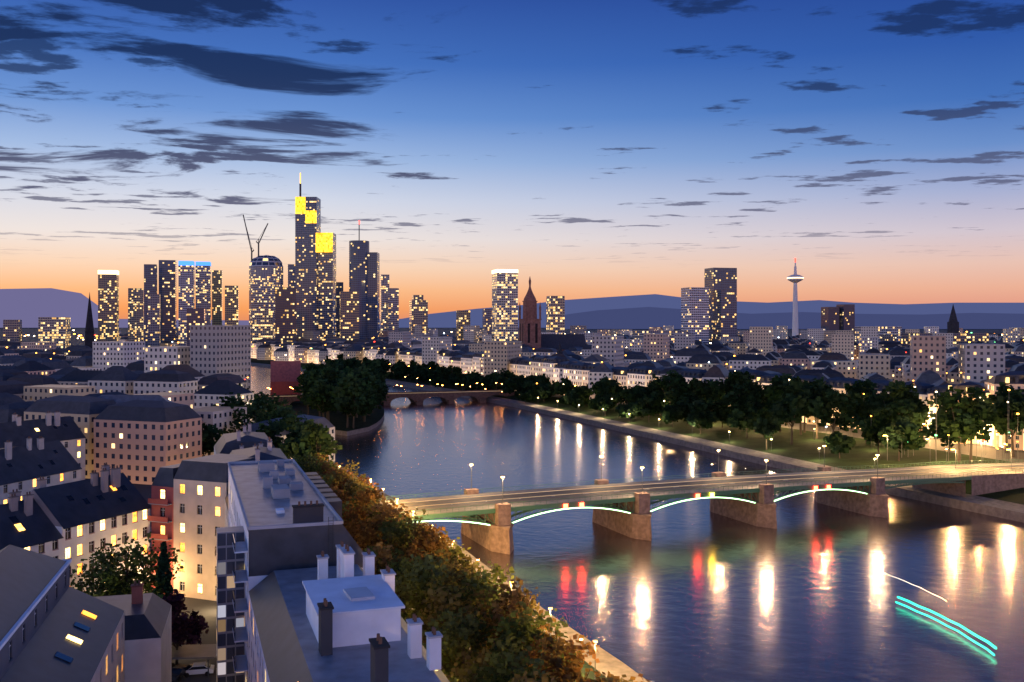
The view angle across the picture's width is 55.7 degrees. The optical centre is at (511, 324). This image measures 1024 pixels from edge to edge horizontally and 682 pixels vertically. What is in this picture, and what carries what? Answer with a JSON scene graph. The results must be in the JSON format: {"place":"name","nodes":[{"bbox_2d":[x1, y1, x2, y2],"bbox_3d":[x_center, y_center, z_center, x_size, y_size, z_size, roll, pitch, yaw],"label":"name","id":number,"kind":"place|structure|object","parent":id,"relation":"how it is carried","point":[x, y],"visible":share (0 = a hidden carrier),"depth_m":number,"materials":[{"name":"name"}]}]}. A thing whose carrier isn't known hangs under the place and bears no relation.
{"place":"outdoors","nodes":[
{"label":"outdoors","id":0,"kind":"place"},
{"bbox_2d":[0,328,1023,681],"bbox_3d":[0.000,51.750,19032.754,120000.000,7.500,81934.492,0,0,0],"label":"ground","id":1,"kind":"structure","parent":0,"point":[806,448],"depth_m":379.56,"materials":[{"name":"grey concrete"}]},
{"bbox_2d":[0,395,448,681],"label":"buildings","id":2,"kind":"structure","parent":1,"relation":"on","point":[277,563],"depth_m":107.97,"materials":[{"name":"paint"}]},
{"bbox_2d":[260,361,516,435],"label":"old bridge","id":3,"kind":"structure","parent":1,"relation":"on","point":[284,375],"depth_m":656.22,"materials":[{"name":"brown stone"}]},
{"bbox_2d":[3,173,988,353],"bbox_3d":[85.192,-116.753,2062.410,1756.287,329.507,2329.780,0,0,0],"label":"skyline","id":4,"kind":"structure","parent":1,"relation":"on","point":[312,296],"depth_m":1700.00,"materials":[{"name":"grey"}]},
{"bbox_2d":[0,325,1023,484],"bbox_3d":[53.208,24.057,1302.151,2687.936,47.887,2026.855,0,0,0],"label":"city","id":5,"kind":"object","parent":1,"relation":"on","point":[140,441],"visible":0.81,"depth_m":548.81,"materials":[{"name":"grey"}]},
{"bbox_2d":[6,330,1023,462],"bbox_3d":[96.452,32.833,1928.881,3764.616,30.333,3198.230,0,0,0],"label":"city lights","id":6,"kind":"object","parent":1,"relation":"on","point":[826,426],"visible":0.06,"depth_m":349.26,"materials":[{"name":"yellow"}]},
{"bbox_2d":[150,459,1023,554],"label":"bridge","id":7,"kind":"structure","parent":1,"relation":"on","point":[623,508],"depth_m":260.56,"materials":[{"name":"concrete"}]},
{"bbox_2d":[267,368,1010,681],"bbox_3d":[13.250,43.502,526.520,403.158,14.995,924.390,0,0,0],"label":"street lamps","id":8,"kind":"object","parent":1,"relation":"on","point":[601,456],"visible":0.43,"depth_m":280.99,"materials":[{"name":"grey"}]},
{"bbox_2d":[0,288,1023,328],"bbox_3d":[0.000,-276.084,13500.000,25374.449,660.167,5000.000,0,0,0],"label":"hills","id":9,"kind":"structure","parent":0,"point":[28,307],"depth_m":16000.00,"materials":[{"name":"blue"}]},
{"bbox_2d":[0,0,1023,319],"label":"sky","id":10,"kind":"structure","parent":0,"point":[584,149],"materials":[{"name":"blue"}]},
{"bbox_2d":[251,366,1023,681],"bbox_3d":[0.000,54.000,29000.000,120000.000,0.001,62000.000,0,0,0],"label":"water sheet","id":11,"kind":"object","parent":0,"point":[695,590],"depth_m":219.09,"materials":[{"name":"blue liquid"}]},
{"bbox_2d":[874,569,996,655],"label":"light trails","id":12,"kind":"object","parent":11,"relation":"on","point":[974,634],"visible":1,"depth_m":173.47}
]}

